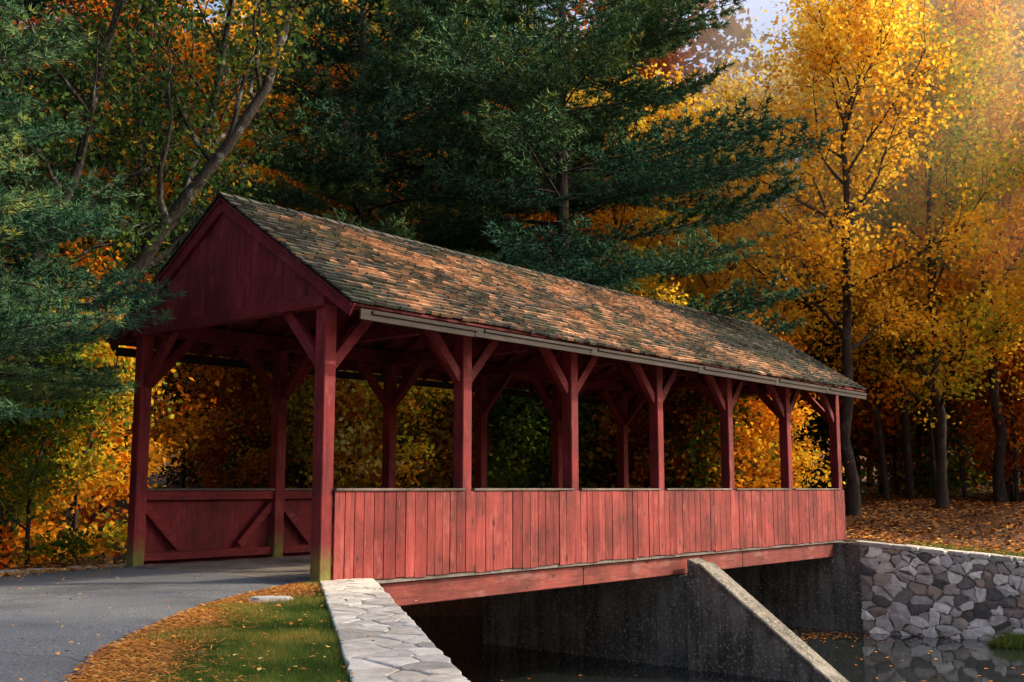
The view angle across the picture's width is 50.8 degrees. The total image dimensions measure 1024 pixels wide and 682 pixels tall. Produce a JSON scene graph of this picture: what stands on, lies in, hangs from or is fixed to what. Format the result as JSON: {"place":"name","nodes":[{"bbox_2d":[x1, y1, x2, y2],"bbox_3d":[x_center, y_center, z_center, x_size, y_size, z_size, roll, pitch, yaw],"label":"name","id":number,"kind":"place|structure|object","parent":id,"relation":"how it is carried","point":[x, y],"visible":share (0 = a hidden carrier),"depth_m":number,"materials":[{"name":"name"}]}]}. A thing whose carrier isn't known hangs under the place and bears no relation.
{"place":"outdoors","nodes":[
{"label":"outdoors","id":0,"kind":"place"},
{"bbox_2d":[0,567,289,681],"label":"asphalt path","id":1,"kind":"structure","parent":0,"point":[135,599],"depth_m":10.87,"materials":[{"name":"grey asphalt"}]},
{"bbox_2d":[20,0,878,278],"label":"sky","id":2,"kind":"structure","parent":0,"point":[762,17],"materials":[{"name":"white"}]},
{"bbox_2d":[0,382,1023,681],"bbox_3d":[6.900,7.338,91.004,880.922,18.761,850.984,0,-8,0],"label":"ground","id":3,"kind":"structure","parent":0,"point":[470,606],"depth_m":30.46,"materials":[{"name":"brown plant"}]},
{"bbox_2d":[0,402,27,527],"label":"roadside shrub","id":4,"kind":"object","parent":3,"relation":"on","point":[16,521],"visible":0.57,"depth_m":17.13,"materials":[{"name":"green plant"}]},
{"bbox_2d":[0,570,28,574],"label":"verge rock","id":5,"kind":"object","parent":3,"relation":"on","point":[2,571],"visible":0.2,"depth_m":15.64,"materials":[{"name":"stone"}]},
{"bbox_2d":[0,282,46,568],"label":"roadside shrub","id":6,"kind":"object","parent":3,"relation":"on","point":[5,546],"visible":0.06,"depth_m":19.70,"materials":[{"name":"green plant"}]},
{"bbox_2d":[0,234,79,495],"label":"roadside shrub","id":7,"kind":"object","parent":3,"relation":"on","point":[18,446],"visible":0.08,"depth_m":21.02,"materials":[{"name":"orange plant"}]},
{"bbox_2d":[25,568,63,572],"bbox_3d":[-6.952,3.479,16.084,0.646,0.161,0.413,0,-8,0],"label":"verge rock","id":8,"kind":"object","parent":3,"relation":"on","point":[37,569],"visible":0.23,"depth_m":15.98,"materials":[{"name":"stone"}]},
{"bbox_2d":[0,236,127,529],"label":"roadside shrub","id":9,"kind":"object","parent":3,"relation":"on","point":[32,517],"visible":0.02,"depth_m":27.66,"materials":[{"name":"orange plant"}]},
{"bbox_2d":[0,277,134,566],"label":"roadside shrub","id":10,"kind":"object","parent":3,"relation":"on","point":[31,485],"visible":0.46,"depth_m":18.32,"materials":[{"name":"green plant"}]},
{"bbox_2d":[0,0,147,423],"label":"pine tree","id":11,"kind":"object","parent":3,"relation":"on","point":[61,177],"visible":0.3,"depth_m":19.24,"materials":[{"name":"green plant"}]},
{"bbox_2d":[3,0,154,246],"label":"maple tree","id":12,"kind":"object","parent":3,"relation":"on","point":[16,22],"visible":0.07,"depth_m":28.74,"materials":[{"name":"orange plant"}]},
{"bbox_2d":[66,565,96,569],"bbox_3d":[-6.612,3.545,16.567,0.613,0.161,0.381,0,-8,0],"label":"verge rock","id":13,"kind":"object","parent":3,"relation":"on","point":[89,567],"visible":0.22,"depth_m":16.50,"materials":[{"name":"stone"}]},
{"bbox_2d":[0,245,164,560],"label":"roadside shrub","id":14,"kind":"object","parent":3,"relation":"on","point":[84,513],"visible":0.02,"depth_m":24.80,"materials":[{"name":"orange plant"}]},
{"bbox_2d":[0,225,175,569],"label":"roadside shrub","id":15,"kind":"object","parent":3,"relation":"on","point":[54,533],"visible":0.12,"depth_m":21.63,"materials":[{"name":"orange plant"}]},
{"bbox_2d":[0,269,182,563],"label":"roadside shrub","id":16,"kind":"object","parent":3,"relation":"on","point":[78,469],"visible":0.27,"depth_m":20.30,"materials":[{"name":"yellow plant"}]},
{"bbox_2d":[0,0,187,424],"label":"pine tree","id":17,"kind":"object","parent":3,"relation":"on","point":[16,329],"visible":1,"depth_m":15.43,"materials":[{"name":"green plant"}]},
{"bbox_2d":[0,240,193,565],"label":"roadside shrub","id":18,"kind":"object","parent":3,"relation":"on","point":[159,462],"visible":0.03,"depth_m":23.79,"materials":[{"name":"yellow plant"}]},
{"bbox_2d":[0,0,203,310],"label":"white pine tree","id":19,"kind":"object","parent":3,"relation":"on","point":[49,81],"visible":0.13,"depth_m":23.81,"materials":[{"name":"green plant"}]},
{"bbox_2d":[97,564,125,567],"bbox_3d":[-6.182,3.587,16.872,0.609,0.161,0.415,0,-8,0],"label":"verge rock","id":20,"kind":"object","parent":3,"relation":"on","point":[113,565],"visible":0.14,"depth_m":16.74,"materials":[{"name":"stone"}]},
{"bbox_2d":[0,0,233,305],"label":"leaning tree","id":21,"kind":"object","parent":3,"relation":"on","point":[96,84],"visible":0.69,"depth_m":20.34,"materials":[{"name":"green plant"}]},
{"bbox_2d":[9,0,243,517],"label":"maple tree","id":22,"kind":"object","parent":3,"relation":"on","point":[195,44],"visible":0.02,"depth_m":39.42,"materials":[{"name":"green plant"}]},
{"bbox_2d":[8,0,300,560],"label":"leaning tree","id":23,"kind":"object","parent":3,"relation":"on","point":[150,202],"visible":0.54,"depth_m":22.76,"materials":[{"name":"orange plant"}]},
{"bbox_2d":[5,0,309,555],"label":"maple tree","id":24,"kind":"object","parent":3,"relation":"on","point":[179,435],"visible":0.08,"depth_m":30.22,"materials":[{"name":"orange plant"}]},
{"bbox_2d":[0,0,329,563],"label":"leaning tree","id":25,"kind":"object","parent":3,"relation":"on","point":[213,111],"visible":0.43,"depth_m":24.75,"materials":[{"name":"green plant"}]},
{"bbox_2d":[0,0,351,459],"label":"leaning tree","id":26,"kind":"object","parent":3,"relation":"on","point":[143,259],"visible":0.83,"depth_m":21.73,"materials":[{"name":"green plant"}]},
{"bbox_2d":[56,582,322,681],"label":"pine needle litter","id":27,"kind":"object","parent":3,"relation":"on","point":[198,620],"visible":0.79,"depth_m":8.13,"materials":[{"name":"orange plant"}]},
{"bbox_2d":[90,581,360,681],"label":"grass","id":28,"kind":"structure","parent":3,"relation":"on","point":[291,640],"depth_m":8.24,"materials":[{"name":"green plant"}]},
{"bbox_2d":[172,358,287,490],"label":"understory shrub","id":29,"kind":"object","parent":3,"relation":"on","point":[245,385],"visible":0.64,"depth_m":32.70,"materials":[{"name":"orange plant"}]},
{"bbox_2d":[194,358,312,490],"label":"understory shrub","id":30,"kind":"object","parent":3,"relation":"on","point":[292,463],"visible":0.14,"depth_m":33.26,"materials":[{"name":"orange plant"}]},
{"bbox_2d":[154,1,383,487],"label":"maple tree","id":31,"kind":"object","parent":3,"relation":"on","point":[269,96],"visible":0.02,"depth_m":41.64,"materials":[{"name":"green plant"}]},
{"bbox_2d":[249,595,292,604],"bbox_3d":[-2.602,2.809,11.571,0.476,0.115,0.433,0,-8,0],"label":"flat rock","id":32,"kind":"object","parent":3,"relation":"on","point":[264,598],"visible":0.45,"depth_m":11.52,"materials":[{"name":"grey stone"}]},
{"bbox_2d":[231,375,314,490],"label":"understory shrub","id":33,"kind":"object","parent":3,"relation":"on","point":[251,449],"visible":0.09,"depth_m":33.15,"materials":[{"name":"orange plant"}]},
{"bbox_2d":[269,364,375,487],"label":"understory shrub","id":34,"kind":"object","parent":3,"relation":"on","point":[310,417],"visible":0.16,"depth_m":30.09,"materials":[{"name":"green plant"}]},
{"bbox_2d":[285,391,364,490],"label":"understory shrub","id":35,"kind":"object","parent":3,"relation":"on","point":[307,458],"visible":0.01,"depth_m":31.40,"materials":[{"name":"orange plant"}]},
{"bbox_2d":[199,0,456,482],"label":"maple tree","id":36,"kind":"object","parent":3,"relation":"on","point":[290,181],"visible":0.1,"depth_m":36.88,"materials":[{"name":"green plant"}]},
{"bbox_2d":[291,378,417,487],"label":"understory shrub","id":37,"kind":"object","parent":3,"relation":"on","point":[346,444],"visible":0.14,"depth_m":29.59,"materials":[{"name":"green plant"}]},
{"bbox_2d":[293,378,425,490],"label":"understory shrub","id":38,"kind":"object","parent":3,"relation":"on","point":[298,449],"depth_m":31.52,"materials":[{"name":"orange plant"}]},
{"bbox_2d":[139,0,582,487],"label":"white pine tree","id":39,"kind":"object","parent":3,"relation":"on","point":[356,193],"visible":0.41,"depth_m":29.36,"materials":[{"name":"green plant"}]},
{"bbox_2d":[288,386,453,487],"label":"understory shrub","id":40,"kind":"object","parent":3,"relation":"on","point":[421,480],"visible":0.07,"depth_m":30.21,"materials":[{"name":"yellow plant"}]},
{"bbox_2d":[290,370,474,487],"bbox_3d":[-3.850,1.530,30.308,5.637,8.401,5.278,0,-8,1],"label":"understory shrub","id":41,"kind":"object","parent":3,"relation":"on","point":[353,438],"visible":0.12,"depth_m":29.06,"materials":[{"name":"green plant"}]},
{"bbox_2d":[341,588,428,681],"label":"joint","id":42,"kind":"object","parent":3,"relation":"on","point":[387,648],"visible":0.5,"depth_m":8.28,"materials":[{"name":"grey concrete"}]},
{"bbox_2d":[320,578,469,681],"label":"stone retaining wall","id":43,"kind":"structure","parent":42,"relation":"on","point":[432,661],"depth_m":8.42,"materials":[{"name":"grey stone"}]},
{"bbox_2d":[309,373,474,487],"bbox_3d":[-3.162,2.033,29.023,4.378,6.969,4.676,0,-8,-1],"label":"understory shrub","id":44,"kind":"object","parent":3,"relation":"on","point":[424,403],"visible":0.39,"depth_m":28.58,"materials":[{"name":"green plant"}]},
{"bbox_2d":[373,381,487,487],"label":"understory shrub","id":45,"kind":"object","parent":3,"relation":"on","point":[436,474],"visible":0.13,"depth_m":30.27,"materials":[{"name":"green plant"}]},
{"bbox_2d":[410,386,513,487],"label":"understory shrub","id":46,"kind":"object","parent":3,"relation":"on","point":[450,428],"visible":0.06,"depth_m":31.24,"materials":[{"name":"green plant"}]},
{"bbox_2d":[412,384,548,487],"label":"understory shrub","id":47,"kind":"object","parent":3,"relation":"on","point":[472,450],"visible":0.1,"depth_m":31.23,"materials":[{"name":"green plant"}]},
{"bbox_2d":[376,11,585,267],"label":"maple tree","id":48,"kind":"object","parent":3,"relation":"on","point":[541,217],"visible":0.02,"depth_m":44.30,"materials":[{"name":"orange plant"}]},
{"bbox_2d":[241,0,723,304],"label":"white pine tree","id":49,"kind":"object","parent":3,"relation":"on","point":[574,206],"visible":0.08,"depth_m":35.16,"materials":[{"name":"green plant"}]},
{"bbox_2d":[106,191,866,605],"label":"covered bridge","id":50,"kind":"structure","parent":3,"relation":"on","point":[326,301],"depth_m":17.88,"materials":[{"name":"red paint"}]},
{"bbox_2d":[443,396,551,487],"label":"understory shrub","id":51,"kind":"object","parent":3,"relation":"on","point":[490,457],"visible":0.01,"depth_m":31.44,"materials":[{"name":"green plant"}]},
{"bbox_2d":[0,484,1023,681],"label":"fallen leaves","id":52,"kind":"object","parent":3,"relation":"on","point":[865,535],"visible":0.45,"depth_m":27.20,"materials":[{"name":"orange plant"}]},
{"bbox_2d":[2,0,1023,502],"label":"distant forest","id":53,"kind":"object","parent":3,"relation":"on","point":[894,448],"visible":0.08,"depth_m":46.61,"materials":[{"name":"orange plant"}]},
{"bbox_2d":[471,385,589,487],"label":"understory shrub","id":54,"kind":"object","parent":3,"relation":"on","point":[508,419],"visible":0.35,"depth_m":29.05,"materials":[{"name":"green plant"}]},
{"bbox_2d":[507,414,593,482],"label":"understory shrub","id":55,"kind":"object","parent":3,"relation":"on","point":[551,467],"visible":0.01,"depth_m":31.68,"materials":[{"name":"green plant"}]},
{"bbox_2d":[502,396,617,487],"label":"understory shrub","id":56,"kind":"object","parent":3,"relation":"on","point":[604,460],"visible":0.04,"depth_m":30.47,"materials":[{"name":"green plant"}]},
{"bbox_2d":[487,393,635,487],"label":"understory shrub","id":57,"kind":"object","parent":3,"relation":"on","point":[584,427],"visible":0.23,"depth_m":29.92,"materials":[{"name":"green plant"}]},
{"bbox_2d":[314,0,843,335],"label":"white pine tree","id":58,"kind":"object","parent":3,"relation":"on","point":[617,39],"visible":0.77,"depth_m":28.09,"materials":[{"name":"green plant"}]},
{"bbox_2d":[539,274,689,487],"bbox_3d":[3.212,1.847,30.890,4.957,7.387,4.641,-5,-9,33],"label":"understory shrub","id":59,"kind":"object","parent":3,"relation":"on","point":[663,298],"visible":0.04,"depth_m":30.12,"materials":[{"name":"yellow plant"}]},
{"bbox_2d":[518,57,727,305],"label":"maple tree","id":60,"kind":"object","parent":3,"relation":"on","point":[603,218],"visible":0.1,"depth_m":45.09,"materials":[{"name":"yellow plant"}]},
{"bbox_2d":[578,390,704,487],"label":"understory shrub","id":61,"kind":"object","parent":3,"relation":"on","point":[613,429],"visible":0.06,"depth_m":29.77,"materials":[{"name":"green plant"}]},
{"bbox_2d":[601,398,689,487],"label":"understory shrub","id":62,"kind":"object","parent":3,"relation":"on","point":[640,427],"visible":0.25,"depth_m":29.39,"materials":[{"name":"green plant"}]},
{"bbox_2d":[578,240,717,480],"bbox_3d":[3.419,1.326,31.479,5.321,8.469,5.683,4,-9,-30],"label":"understory shrub","id":63,"kind":"object","parent":3,"relation":"on","point":[647,283],"visible":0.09,"depth_m":30.98,"materials":[{"name":"yellow plant"}]},
{"bbox_2d":[621,276,692,424],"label":"understory shrub","id":64,"kind":"object","parent":3,"relation":"on","point":[662,294],"visible":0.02,"depth_m":33.56,"materials":[{"name":"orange plant"}]},
{"bbox_2d":[483,558,848,681],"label":"concrete pier","id":65,"kind":"structure","parent":3,"relation":"on","point":[701,615],"depth_m":20.34,"materials":[{"name":"grey concrete"}]},
{"bbox_2d":[630,399,705,486],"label":"understory shrub","id":66,"kind":"object","parent":3,"relation":"on","point":[642,454],"visible":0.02,"depth_m":29.60,"materials":[{"name":"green plant"}]},
{"bbox_2d":[630,377,740,487],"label":"understory shrub","id":67,"kind":"object","parent":3,"relation":"on","point":[682,391],"visible":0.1,"depth_m":29.09,"materials":[{"name":"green plant"}]},
{"bbox_2d":[627,290,778,487],"bbox_3d":[5.454,2.077,30.003,5.146,7.140,5.193,-7,-11,43],"label":"understory shrub","id":68,"kind":"object","parent":3,"relation":"on","point":[703,472],"visible":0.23,"depth_m":28.64,"materials":[{"name":"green plant"}]},
{"bbox_2d":[683,293,778,471],"bbox_3d":[5.870,2.203,33.249,5.230,7.256,5.277,-3,-8,18],"label":"understory shrub","id":69,"kind":"object","parent":3,"relation":"on","point":[709,295],"depth_m":33.17,"materials":[{"name":"orange plant"}]},
{"bbox_2d":[630,58,842,408],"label":"maple tree","id":70,"kind":"object","parent":3,"relation":"on","point":[724,278],"visible":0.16,"depth_m":40.29,"materials":[{"name":"yellow plant"}]},
{"bbox_2d":[636,51,855,407],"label":"maple tree","id":71,"kind":"object","parent":3,"relation":"on","point":[718,87],"visible":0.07,"depth_m":46.21,"materials":[{"name":"yellow plant"}]},
{"bbox_2d":[663,322,845,487],"bbox_3d":[6.220,2.475,28.694,4.309,5.978,4.348,3,-8,-23],"label":"understory shrub","id":72,"kind":"object","parent":3,"relation":"on","point":[749,438],"visible":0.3,"depth_m":28.56,"materials":[{"name":"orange plant"}]},
{"bbox_2d":[669,299,847,487],"bbox_3d":[6.555,2.189,30.570,5.001,6.876,4.956,-6,-10,38],"label":"understory shrub","id":73,"kind":"object","parent":3,"relation":"on","point":[804,404],"visible":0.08,"depth_m":30.43,"materials":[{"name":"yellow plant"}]},
{"bbox_2d":[741,336,826,487],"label":"understory shrub","id":74,"kind":"object","parent":3,"relation":"on","point":[776,459],"visible":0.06,"depth_m":30.62,"materials":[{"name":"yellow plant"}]},
{"bbox_2d":[722,541,864,632],"bbox_3d":[5.294,6.662,27.783,8.060,3.140,0.700,-7,-10,40],"label":"abutment","id":75,"kind":"object","parent":3,"relation":"on","point":[821,593],"visible":0.12,"depth_m":25.77,"materials":[{"name":"concrete"}]},
{"bbox_2d":[692,25,934,489],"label":"maple tree","id":76,"kind":"object","parent":3,"relation":"on","point":[793,105],"visible":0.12,"depth_m":44.75,"materials":[{"name":"yellow plant"}]},
{"bbox_2d":[690,0,1022,516],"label":"maple tree","id":77,"kind":"object","parent":3,"relation":"on","point":[850,22],"visible":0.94,"depth_m":34.17,"materials":[{"name":"yellow plant"}]},
{"bbox_2d":[750,0,1008,491],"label":"maple tree","id":78,"kind":"object","parent":3,"relation":"on","point":[859,108],"visible":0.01,"depth_m":48.83,"materials":[{"name":"yellow plant"}]},
{"bbox_2d":[782,0,1023,507],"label":"maple tree","id":79,"kind":"object","parent":3,"relation":"on","point":[933,375],"visible":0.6,"depth_m":38.32,"materials":[{"name":"yellow plant"}]},
{"bbox_2d":[852,1,1023,499],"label":"maple tree","id":80,"kind":"object","parent":3,"relation":"on","point":[1015,49],"visible":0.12,"depth_m":44.04,"materials":[{"name":"yellow plant"}]},
{"bbox_2d":[858,545,1023,640],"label":"rubble stone wall","id":81,"kind":"structure","parent":3,"relation":"on","point":[898,593],"depth_m":24.22,"materials":[{"name":"grey stone"}]},
{"bbox_2d":[859,0,1023,502],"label":"maple tree","id":82,"kind":"object","parent":3,"relation":"on","point":[999,488],"visible":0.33,"depth_m":41.06,"materials":[{"name":"yellow plant"}]},
{"bbox_2d":[861,545,1023,638],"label":"mortar","id":83,"kind":"object","parent":3,"relation":"on","point":[883,598],"visible":0.2,"depth_m":24.20,"materials":[{"name":"grey concrete"}]},
{"bbox_2d":[855,540,1023,561],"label":"capstones","id":84,"kind":"object","parent":83,"relation":"on","point":[943,551],"visible":1,"depth_m":24.39,"materials":[{"name":"grey stone"}]},
{"bbox_2d":[909,539,1023,556],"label":"verge grass","id":85,"kind":"structure","parent":3,"relation":"on","point":[985,549],"depth_m":24.97,"materials":[{"name":"plant"}]},
{"bbox_2d":[971,98,1023,399],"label":"maple tree","id":86,"kind":"object","parent":3,"relation":"on","point":[1017,305],"visible":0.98,"depth_m":34.38,"materials":[{"name":"orange plant"}]},
{"bbox_2d":[409,615,1023,681],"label":"pond water","id":87,"kind":"structure","parent":0,"point":[457,640],"depth_m":20.76,"materials":[{"name":"black liquid"}]},
{"bbox_2d":[482,629,1023,681],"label":"floating leaves","id":88,"kind":"object","parent":87,"relation":"on","point":[844,634],"visible":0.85,"depth_m":24.18,"materials":[{"name":"orange plant"}]},
{"bbox_2d":[984,630,1023,648],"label":"bank grass","id":89,"kind":"structure","parent":0,"point":[1009,640],"depth_m":22.58,"materials":[{"name":"green plant"}]}
]}

